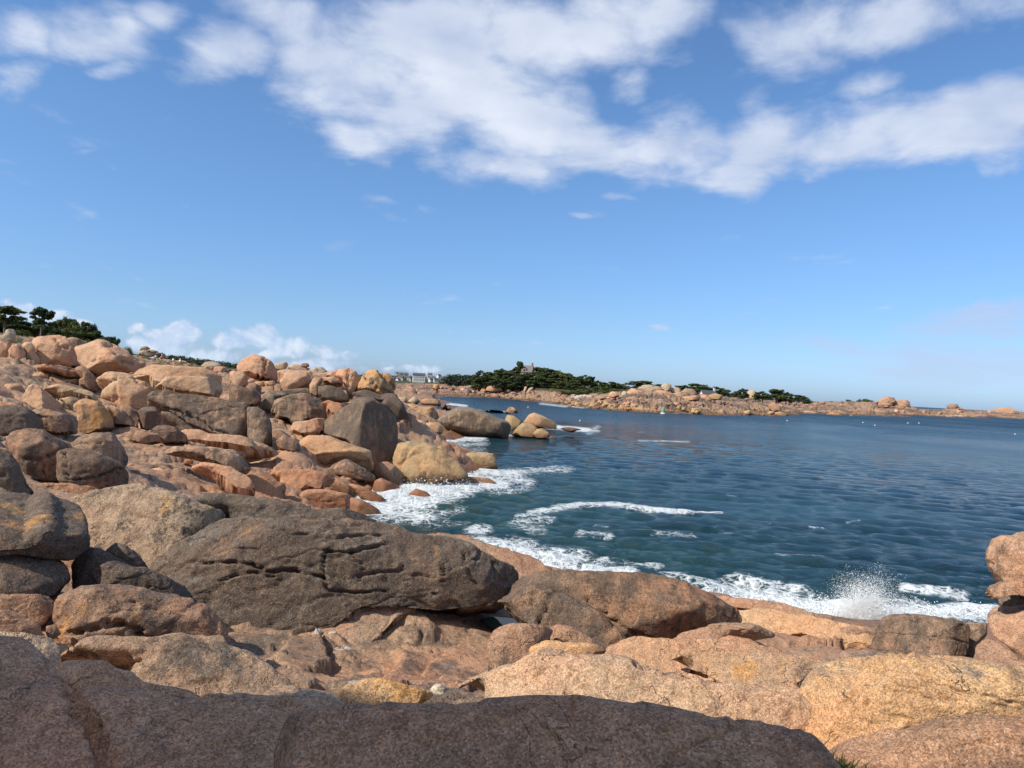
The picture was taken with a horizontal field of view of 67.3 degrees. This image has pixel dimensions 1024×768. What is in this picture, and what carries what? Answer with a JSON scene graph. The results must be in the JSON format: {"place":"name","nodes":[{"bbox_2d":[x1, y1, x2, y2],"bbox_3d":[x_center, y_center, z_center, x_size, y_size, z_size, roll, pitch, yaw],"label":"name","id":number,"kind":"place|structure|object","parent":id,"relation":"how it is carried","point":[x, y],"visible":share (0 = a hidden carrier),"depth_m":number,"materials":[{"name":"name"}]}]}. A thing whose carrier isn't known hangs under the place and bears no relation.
{"place":"outdoors","nodes":[
{"label":"outdoors","id":0,"kind":"place"},
{"bbox_2d":[482,617,517,628],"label":"tide pool water","id":1,"kind":"structure","parent":0,"point":[494,622],"depth_m":16.32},
{"bbox_2d":[0,332,1008,703],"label":"shore ground","id":2,"kind":"structure","parent":0,"point":[422,650],"depth_m":15.11,"materials":[{"name":"stone"}]},
{"bbox_2d":[0,341,25,358],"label":"boulder","id":3,"kind":"object","parent":2,"relation":"on","point":[11,350],"visible":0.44,"depth_m":56.88,"materials":[{"name":"stone"}]},
{"bbox_2d":[0,305,27,332],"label":"pine tree","id":4,"kind":"object","parent":2,"relation":"on","point":[12,311],"visible":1,"depth_m":127.88,"materials":[{"name":"green plant"}]},
{"bbox_2d":[0,449,33,494],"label":"boulder","id":5,"kind":"object","parent":2,"relation":"on","point":[12,478],"visible":0.81,"depth_m":19.70,"materials":[{"name":"stone"}]},
{"bbox_2d":[0,320,35,336],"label":"pine tree","id":6,"kind":"object","parent":2,"relation":"on","point":[19,325],"visible":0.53,"depth_m":135.01,"materials":[{"name":"green plant"}]},
{"bbox_2d":[0,405,43,435],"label":"boulder","id":7,"kind":"object","parent":2,"relation":"on","point":[13,418],"visible":0.77,"depth_m":33.66,"materials":[{"name":"stone"}]},
{"bbox_2d":[0,593,54,635],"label":"boulder","id":8,"kind":"object","parent":2,"relation":"on","point":[28,613],"visible":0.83,"depth_m":10.61,"materials":[{"name":"stone"}]},
{"bbox_2d":[0,631,61,663],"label":"boulder","id":9,"kind":"object","parent":2,"relation":"on","point":[49,648],"visible":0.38,"depth_m":7.56,"materials":[{"name":"stone"}]},
{"bbox_2d":[22,342,39,364],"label":"boulder","id":10,"kind":"object","parent":2,"relation":"on","point":[30,351],"visible":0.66,"depth_m":57.52,"materials":[{"name":"stone"}]},
{"bbox_2d":[0,635,67,767],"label":"rock slab","id":11,"kind":"object","parent":2,"relation":"on","point":[27,667],"visible":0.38,"depth_m":4.61,"materials":[{"name":"stone"}]},
{"bbox_2d":[29,306,55,335],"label":"pine tree","id":12,"kind":"object","parent":2,"relation":"on","point":[44,314],"visible":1,"depth_m":123.70,"materials":[{"name":"green plant"}]},
{"bbox_2d":[0,492,89,596],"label":"boulder","id":13,"kind":"object","parent":2,"relation":"on","point":[43,535],"visible":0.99,"depth_m":11.48,"materials":[{"name":"stone"}]},
{"bbox_2d":[22,383,67,413],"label":"boulder","id":14,"kind":"object","parent":2,"relation":"on","point":[35,395],"visible":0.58,"depth_m":41.50,"materials":[{"name":"stone"}]},
{"bbox_2d":[33,324,63,337],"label":"pine tree","id":15,"kind":"object","parent":2,"relation":"on","point":[47,331],"visible":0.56,"depth_m":128.94,"materials":[{"name":"green plant"}]},
{"bbox_2d":[32,408,77,434],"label":"boulder","id":16,"kind":"object","parent":2,"relation":"on","point":[55,422],"visible":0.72,"depth_m":35.60,"materials":[{"name":"stone"}]},
{"bbox_2d":[31,335,80,366],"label":"boulder","id":17,"kind":"object","parent":2,"relation":"on","point":[55,349],"visible":0.73,"depth_m":59.06,"materials":[{"name":"stone"}]},
{"bbox_2d":[32,364,80,384],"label":"boulder","id":18,"kind":"object","parent":2,"relation":"on","point":[43,370],"visible":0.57,"depth_m":52.28,"materials":[{"name":"stone"}]},
{"bbox_2d":[5,428,128,489],"bbox_3d":[-16.250,2.885,27.768,4.546,2.457,2.356,3,0,12],"label":"boulder","id":19,"kind":"object","parent":2,"relation":"on","point":[41,454],"visible":0.8,"depth_m":27.18,"materials":[{"name":"stone"}]},
{"bbox_2d":[38,483,98,494],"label":"rock ledge","id":20,"kind":"object","parent":2,"relation":"on","point":[73,488],"visible":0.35,"depth_m":25.39,"materials":[{"name":"stone"}]},
{"bbox_2d":[56,316,80,336],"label":"pine tree","id":21,"kind":"object","parent":2,"relation":"on","point":[65,324],"visible":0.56,"depth_m":129.74,"materials":[{"name":"green plant"}]},
{"bbox_2d":[43,384,101,410],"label":"boulder","id":22,"kind":"object","parent":2,"relation":"on","point":[70,395],"visible":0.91,"depth_m":45.59,"materials":[{"name":"stone"}]},
{"bbox_2d":[67,325,94,340],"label":"pine tree","id":23,"kind":"object","parent":2,"relation":"on","point":[78,331],"visible":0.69,"depth_m":126.66,"materials":[{"name":"green plant"}]},
{"bbox_2d":[75,366,98,392],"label":"boulder","id":24,"kind":"object","parent":2,"relation":"on","point":[87,379],"visible":0.83,"depth_m":51.93,"materials":[{"name":"stone"}]},
{"bbox_2d":[73,398,114,433],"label":"boulder","id":25,"kind":"object","parent":2,"relation":"on","point":[93,416],"visible":0.91,"depth_m":40.28,"materials":[{"name":"stone"}]},
{"bbox_2d":[72,432,127,465],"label":"boulder","id":26,"kind":"object","parent":2,"relation":"on","point":[108,444],"visible":0.7,"depth_m":30.04,"materials":[{"name":"stone"}]},
{"bbox_2d":[71,543,147,589],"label":"boulder","id":27,"kind":"object","parent":2,"relation":"on","point":[84,562],"visible":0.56,"depth_m":12.38,"materials":[{"name":"stone"}]},
{"bbox_2d":[74,339,145,376],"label":"boulder","id":28,"kind":"object","parent":2,"relation":"on","point":[98,357],"visible":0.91,"depth_m":55.87,"materials":[{"name":"stone"}]},
{"bbox_2d":[105,405,137,427],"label":"boulder","id":29,"kind":"object","parent":2,"relation":"on","point":[128,416],"visible":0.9,"depth_m":41.65,"materials":[{"name":"stone"}]},
{"bbox_2d":[96,371,154,408],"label":"boulder","id":30,"kind":"object","parent":2,"relation":"on","point":[124,389],"visible":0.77,"depth_m":50.26,"materials":[{"name":"stone"}]},
{"bbox_2d":[54,660,200,698],"bbox_3d":[-3.010,2.581,6.196,1.461,0.737,0.536,3,0,-9],"label":"rock ledge","id":31,"kind":"object","parent":2,"relation":"on","point":[77,673],"visible":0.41,"depth_m":6.08,"materials":[{"name":"stone"}]},
{"bbox_2d":[52,584,230,646],"bbox_3d":[-5.306,3.416,11.089,2.304,1.154,1.068,3,0,-27],"label":"boulder","id":32,"kind":"object","parent":2,"relation":"on","point":[81,612],"visible":0.73,"depth_m":10.68,"materials":[{"name":"stone"}]},
{"bbox_2d":[91,561,192,597],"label":"boulder","id":33,"kind":"object","parent":2,"relation":"on","point":[113,572],"visible":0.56,"depth_m":11.76,"materials":[{"name":"stone"}]},
{"bbox_2d":[131,430,161,444],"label":"boulder","id":34,"kind":"object","parent":2,"relation":"on","point":[147,437],"visible":0.92,"depth_m":38.78,"materials":[{"name":"stone"}]},
{"bbox_2d":[67,483,225,567],"bbox_3d":[-8.016,3.621,16.526,3.376,3.064,2.998,3,0,0],"label":"rock outcrop","id":35,"kind":"object","parent":2,"relation":"on","point":[148,525],"visible":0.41,"depth_m":15.81,"materials":[{"name":"stone"}]},
{"bbox_2d":[138,407,171,430],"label":"boulder","id":36,"kind":"object","parent":2,"relation":"on","point":[150,418],"visible":0.84,"depth_m":43.05,"materials":[{"name":"stone"}]},
{"bbox_2d":[150,425,188,444],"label":"boulder","id":37,"kind":"object","parent":2,"relation":"on","point":[168,434],"visible":0.86,"depth_m":39.70,"materials":[{"name":"stone"}]},
{"bbox_2d":[2,684,343,767],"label":"rock slab","id":38,"kind":"object","parent":2,"relation":"on","point":[63,726],"visible":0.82,"depth_m":4.34,"materials":[{"name":"stone"}]},
{"bbox_2d":[129,364,222,397],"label":"boulder","id":39,"kind":"object","parent":2,"relation":"on","point":[201,381],"visible":0.81,"depth_m":53.37,"materials":[{"name":"stone"}]},
{"bbox_2d":[61,632,291,695],"bbox_3d":[-4.134,3.807,9.512,3.036,1.448,1.329,3,0,0],"label":"rock slab","id":40,"kind":"object","parent":2,"relation":"on","point":[201,665],"visible":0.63,"depth_m":9.30,"materials":[{"name":"stone"}]},
{"bbox_2d":[162,446,250,474],"bbox_3d":[-14.292,3.647,35.984,3.935,1.502,1.318,3,0,-12],"label":"rock ledge","id":41,"kind":"object","parent":2,"relation":"on","point":[231,458],"visible":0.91,"depth_m":35.62,"materials":[{"name":"stone"}]},
{"bbox_2d":[147,390,271,446],"bbox_3d":[-18.590,2.468,48.078,8.028,3.999,4.296,3,0,0],"label":"boulder","id":42,"kind":"object","parent":2,"relation":"on","point":[210,415],"visible":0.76,"depth_m":46.66,"materials":[{"name":"stone"}]},
{"bbox_2d":[182,429,262,458],"bbox_3d":[-16.635,3.379,43.137,5.122,1.663,1.428,3,0,-16],"label":"rock ledge","id":43,"kind":"object","parent":2,"relation":"on","point":[238,442],"visible":0.59,"depth_m":42.81,"materials":[{"name":"stone"}]},
{"bbox_2d":[191,462,254,495],"bbox_3d":[-12.771,4.331,33.953,2.949,1.732,1.334,3,0,0],"label":"rock ledge","id":44,"kind":"object","parent":2,"relation":"on","point":[229,479],"visible":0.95,"depth_m":33.67,"materials":[{"name":"stone"}]},
{"bbox_2d":[229,371,248,386],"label":"boulder","id":45,"kind":"object","parent":2,"relation":"on","point":[240,378],"visible":0.79,"depth_m":64.54,"materials":[{"name":"stone"}]},
{"bbox_2d":[229,383,261,406],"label":"boulder","id":46,"kind":"object","parent":2,"relation":"on","point":[250,394],"visible":0.94,"depth_m":59.39,"materials":[{"name":"stone"}]},
{"bbox_2d":[237,354,277,382],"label":"boulder","id":47,"kind":"object","parent":2,"relation":"on","point":[258,367],"visible":0.92,"depth_m":67.08,"materials":[{"name":"stone"}]},
{"bbox_2d":[236,441,278,462],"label":"rock ledge","id":48,"kind":"object","parent":2,"relation":"on","point":[266,451],"visible":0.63,"depth_m":44.14,"materials":[{"name":"stone"}]},
{"bbox_2d":[246,471,285,498],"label":"rock ledge","id":49,"kind":"object","parent":2,"relation":"on","point":[269,485],"visible":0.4,"depth_m":37.26,"materials":[{"name":"stone"}]},
{"bbox_2d":[272,430,300,450],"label":"boulder","id":50,"kind":"object","parent":2,"relation":"on","point":[284,440],"visible":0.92,"depth_m":46.06,"materials":[{"name":"stone"}]},
{"bbox_2d":[274,362,309,370],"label":"boulder","id":51,"kind":"object","parent":2,"relation":"on","point":[281,366],"visible":0.76,"depth_m":94.56,"materials":[{"name":"stone"}]},
{"bbox_2d":[258,391,326,423],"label":"boulder","id":52,"kind":"object","parent":2,"relation":"on","point":[287,406],"visible":0.78,"depth_m":59.12,"materials":[{"name":"stone"}]},
{"bbox_2d":[280,370,313,388],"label":"boulder","id":53,"kind":"object","parent":2,"relation":"on","point":[294,379],"visible":0.86,"depth_m":65.33,"materials":[{"name":"stone"}]},
{"bbox_2d":[270,468,334,490],"bbox_3d":[-11.163,5.648,41.061,3.394,2.295,1.976,3,0,-25],"label":"rock ledge","id":54,"kind":"object","parent":2,"relation":"on","point":[303,479],"visible":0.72,"depth_m":40.57,"materials":[{"name":"stone"}]},
{"bbox_2d":[289,418,324,436],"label":"boulder","id":55,"kind":"object","parent":2,"relation":"on","point":[314,426],"visible":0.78,"depth_m":55.23,"materials":[{"name":"stone"}]},
{"bbox_2d":[277,369,337,388],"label":"boulder","id":56,"kind":"object","parent":2,"relation":"on","point":[312,373],"visible":0.3,"depth_m":73.18,"materials":[{"name":"stone"}]},
{"bbox_2d":[293,690,344,703],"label":"boulder","id":57,"kind":"object","parent":2,"relation":"on","point":[310,693],"visible":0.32,"depth_m":5.96,"materials":[{"name":"stone"}]},
{"bbox_2d":[300,489,350,508],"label":"boulder","id":58,"kind":"object","parent":2,"relation":"on","point":[330,498],"visible":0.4,"depth_m":39.48,"materials":[{"name":"stone"}]},
{"bbox_2d":[309,376,342,396],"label":"boulder","id":59,"kind":"object","parent":2,"relation":"on","point":[334,381],"visible":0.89,"depth_m":64.27,"materials":[{"name":"stone"}]},
{"bbox_2d":[321,400,345,417],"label":"boulder","id":60,"kind":"object","parent":2,"relation":"on","point":[331,407],"visible":0.72,"depth_m":58.34,"materials":[{"name":"stone"}]},
{"bbox_2d":[149,493,518,634],"bbox_3d":[-3.894,4.072,16.355,7.960,2.994,4.570,3,0,-12],"label":"rock outcrop","id":61,"kind":"object","parent":2,"relation":"on","point":[276,564],"visible":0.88,"depth_m":14.77,"materials":[{"name":"stone"}]},
{"bbox_2d":[318,385,349,402],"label":"boulder","id":62,"kind":"object","parent":2,"relation":"on","point":[331,393],"visible":0.91,"depth_m":63.49,"materials":[{"name":"stone"}]},
{"bbox_2d":[299,435,373,471],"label":"boulder","id":63,"kind":"object","parent":2,"relation":"on","point":[325,449],"visible":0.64,"depth_m":48.57,"materials":[{"name":"stone"}]},
{"bbox_2d":[326,368,358,399],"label":"boulder","id":64,"kind":"object","parent":2,"relation":"on","point":[349,377],"visible":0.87,"depth_m":65.35,"materials":[{"name":"stone"}]},
{"bbox_2d":[330,459,375,482],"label":"boulder","id":65,"kind":"object","parent":2,"relation":"on","point":[348,468],"visible":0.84,"depth_m":47.85,"materials":[{"name":"stone"}]},
{"bbox_2d":[298,607,415,642],"bbox_3d":[-2.906,4.634,14.690,1.318,1.228,2.960,3,0,43],"label":"rock ledge","id":66,"kind":"object","parent":2,"relation":"on","point":[365,624],"visible":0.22,"depth_m":14.43,"materials":[{"name":"stone"}]},
{"bbox_2d":[329,478,386,501],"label":"boulder","id":67,"kind":"object","parent":2,"relation":"on","point":[354,490],"visible":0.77,"depth_m":43.67,"materials":[{"name":"stone"}]},
{"bbox_2d":[322,397,397,463],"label":"boulder","id":68,"kind":"object","parent":2,"relation":"on","point":[370,424],"visible":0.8,"depth_m":54.59,"materials":[{"name":"stone"}]},
{"bbox_2d":[350,498,380,514],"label":"boulder","id":69,"kind":"object","parent":2,"relation":"on","point":[361,506],"visible":0.62,"depth_m":39.03,"materials":[{"name":"stone"}]},
{"bbox_2d":[356,369,395,393],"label":"boulder","id":70,"kind":"object","parent":2,"relation":"on","point":[374,380],"visible":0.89,"depth_m":65.12,"materials":[{"name":"stone"}]},
{"bbox_2d":[352,390,408,422],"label":"boulder","id":71,"kind":"object","parent":2,"relation":"on","point":[392,403],"visible":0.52,"depth_m":62.37,"materials":[{"name":"stone"}]},
{"bbox_2d":[333,677,432,704],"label":"boulder","id":72,"kind":"object","parent":2,"relation":"on","point":[375,691],"visible":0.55,"depth_m":6.51,"materials":[{"name":"stone"}]},
{"bbox_2d":[372,478,397,491],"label":"boulder","id":73,"kind":"object","parent":2,"relation":"on","point":[381,485],"visible":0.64,"depth_m":47.51,"materials":[{"name":"stone"}]},
{"bbox_2d":[373,462,404,484],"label":"boulder","id":74,"kind":"object","parent":2,"relation":"on","point":[387,471],"visible":0.71,"depth_m":50.46,"materials":[{"name":"stone"}]},
{"bbox_2d":[405,404,438,419],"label":"boulder","id":75,"kind":"object","parent":2,"relation":"on","point":[431,412],"visible":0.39,"depth_m":110.76,"materials":[{"name":"stone"}]},
{"bbox_2d":[393,441,467,484],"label":"boulder","id":76,"kind":"object","parent":2,"relation":"on","point":[419,460],"visible":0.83,"depth_m":51.92,"materials":[{"name":"stone"}]},
{"bbox_2d":[437,407,510,438],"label":"boulder","id":77,"kind":"object","parent":2,"relation":"on","point":[469,421],"visible":0.87,"depth_m":100.15,"materials":[{"name":"stone"}]},
{"bbox_2d":[466,452,497,468],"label":"boulder","id":78,"kind":"object","parent":2,"relation":"on","point":[485,460],"visible":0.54,"depth_m":63.34,"materials":[{"name":"stone"}]},
{"bbox_2d":[427,533,550,578],"bbox_3d":[-1.061,5.122,19.631,5.274,2.383,2.118,3,0,11],"label":"rock ledge","id":79,"kind":"object","parent":2,"relation":"on","point":[524,564],"visible":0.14,"depth_m":19.43,"materials":[{"name":"stone"}]},
{"bbox_2d":[511,423,549,438],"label":"boulder","id":80,"kind":"object","parent":2,"relation":"on","point":[526,430],"visible":0.91,"depth_m":103.96,"materials":[{"name":"stone"}]},
{"bbox_2d":[486,623,605,671],"bbox_3d":[0.426,3.571,10.392,1.707,0.804,0.779,3,0,-30],"label":"boulder","id":81,"kind":"object","parent":2,"relation":"on","point":[510,643],"visible":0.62,"depth_m":10.03,"materials":[{"name":"stone"}]},
{"bbox_2d":[273,694,840,767],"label":"boulder","id":82,"kind":"object","parent":2,"relation":"on","point":[554,731],"visible":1,"depth_m":3.66,"materials":[{"name":"stone"}]},
{"bbox_2d":[529,640,605,653],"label":"boulder","id":83,"kind":"object","parent":2,"relation":"on","point":[577,648],"visible":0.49,"depth_m":9.51,"materials":[{"name":"stone"}]},
{"bbox_2d":[498,570,741,648],"bbox_3d":[2.110,4.640,14.956,4.813,1.939,2.386,3,0,0],"label":"rock outcrop","id":84,"kind":"object","parent":2,"relation":"on","point":[606,609],"visible":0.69,"depth_m":14.59,"materials":[{"name":"stone"}]},
{"bbox_2d":[458,646,811,730],"bbox_3d":[1.175,3.145,6.940,3.430,1.322,1.426,3,0,0],"label":"rock slab","id":85,"kind":"object","parent":2,"relation":"on","point":[547,670],"visible":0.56,"depth_m":6.74,"materials":[{"name":"stone"}]},
{"bbox_2d":[605,635,825,687],"bbox_3d":[2.883,3.989,10.620,2.658,1.061,2.809,3,0,-18],"label":"rock ledge","id":86,"kind":"object","parent":2,"relation":"on","point":[730,659],"visible":0.63,"depth_m":10.13,"materials":[{"name":"stone"}]},
{"bbox_2d":[673,622,774,640],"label":"boulder","id":87,"kind":"object","parent":2,"relation":"on","point":[753,632],"visible":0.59,"depth_m":13.85,"materials":[{"name":"stone"}]},
{"bbox_2d":[717,596,815,616],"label":"boulder","id":88,"kind":"object","parent":2,"relation":"on","point":[742,603],"visible":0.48,"depth_m":20.91,"materials":[{"name":"stone"}]},
{"bbox_2d":[739,607,873,649],"bbox_3d":[6.328,5.596,16.883,3.865,1.075,1.127,3,0,15],"label":"rock slab","id":89,"kind":"object","parent":2,"relation":"on","point":[774,620],"visible":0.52,"depth_m":16.69,"materials":[{"name":"stone"}]},
{"bbox_2d":[831,745,874,767],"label":"grass","id":90,"kind":"structure","parent":2,"relation":"on","point":[841,763],"depth_m":4.16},
{"bbox_2d":[840,626,874,649],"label":"boulder","id":91,"kind":"object","parent":2,"relation":"on","point":[848,630],"visible":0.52,"depth_m":16.35,"materials":[{"name":"stone"}]},
{"bbox_2d":[799,652,1023,749],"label":"boulder","id":92,"kind":"object","parent":2,"relation":"on","point":[849,698],"visible":0.61,"depth_m":6.11,"materials":[{"name":"stone"}]},
{"bbox_2d":[829,714,1023,767],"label":"boulder","id":93,"kind":"object","parent":2,"relation":"on","point":[969,741],"visible":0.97,"depth_m":4.84,"materials":[{"name":"stone"}]},
{"bbox_2d":[870,613,986,657],"bbox_3d":[8.254,5.209,15.044,2.594,1.441,1.468,3,0,0],"label":"boulder","id":94,"kind":"object","parent":2,"relation":"on","point":[906,633],"visible":0.72,"depth_m":14.76,"materials":[{"name":"stone"}]},
{"bbox_2d":[973,639,1023,665],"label":"boulder","id":95,"kind":"object","parent":2,"relation":"on","point":[990,650],"visible":0.46,"depth_m":12.92,"materials":[{"name":"stone"}]},
{"bbox_2d":[987,604,1023,658],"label":"boulder","id":96,"kind":"object","parent":2,"relation":"on","point":[1006,625],"visible":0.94,"depth_m":13.49,"materials":[{"name":"stone"}]},
{"bbox_2d":[985,532,1023,598],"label":"boulder","id":97,"kind":"object","parent":96,"relation":"on","point":[1004,558],"visible":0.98,"depth_m":13.52,"materials":[{"name":"stone"}]},
{"bbox_2d":[998,595,1023,606],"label":"boulder","id":98,"kind":"object","parent":96,"relation":"on","point":[1012,600],"visible":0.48,"depth_m":13.93,"materials":[{"name":"stone"}]},
{"bbox_2d":[0,0,1023,411],"label":"sky","id":99,"kind":"structure","parent":0,"point":[818,200],"materials":[{"name":"blue"}]},
{"bbox_2d":[354,396,1023,623],"bbox_3d":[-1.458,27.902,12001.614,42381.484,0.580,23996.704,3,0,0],"label":"sea","id":100,"kind":"structure","parent":0,"point":[802,506],"depth_m":50.90,"materials":[{"name":"liquid"}]},
{"bbox_2d":[524,413,556,428],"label":"boulder","id":101,"kind":"object","parent":100,"relation":"in","point":[537,420],"visible":0.79,"depth_m":129.96,"materials":[{"name":"stone"}]},
{"bbox_2d":[402,474,987,621],"bbox_3d":[2.678,6.183,38.248,15.696,2.056,38.452,3,0,-32],"label":"wave spray","id":102,"kind":"object","parent":100,"relation":"on","point":[861,608],"visible":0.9,"depth_m":24.83,"materials":[{"name":"white liquid"}]},
{"bbox_2d":[358,375,1023,418],"bbox_3d":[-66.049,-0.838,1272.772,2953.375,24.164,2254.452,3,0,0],"label":"shore ground","id":103,"kind":"structure","parent":0,"point":[651,398],"depth_m":395.92,"materials":[{"name":"stone"}]},
{"bbox_2d":[154,353,363,376],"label":"distant wood","id":104,"kind":"object","parent":103,"relation":"on","point":[199,362],"visible":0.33,"depth_m":494.06,"materials":[{"name":"green plant"}]},
{"bbox_2d":[439,374,472,386],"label":"distant wood","id":105,"kind":"object","parent":103,"relation":"on","point":[456,380],"visible":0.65,"depth_m":642.61,"materials":[{"name":"green plant"}]},
{"bbox_2d":[471,370,493,386],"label":"pine tree","id":106,"kind":"object","parent":103,"relation":"on","point":[484,377],"visible":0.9,"depth_m":427.55,"materials":[{"name":"green plant"}]},
{"bbox_2d":[876,396,910,406],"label":"boulder","id":107,"kind":"object","parent":103,"relation":"on","point":[888,401],"visible":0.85,"depth_m":628.22,"materials":[{"name":"stone"}]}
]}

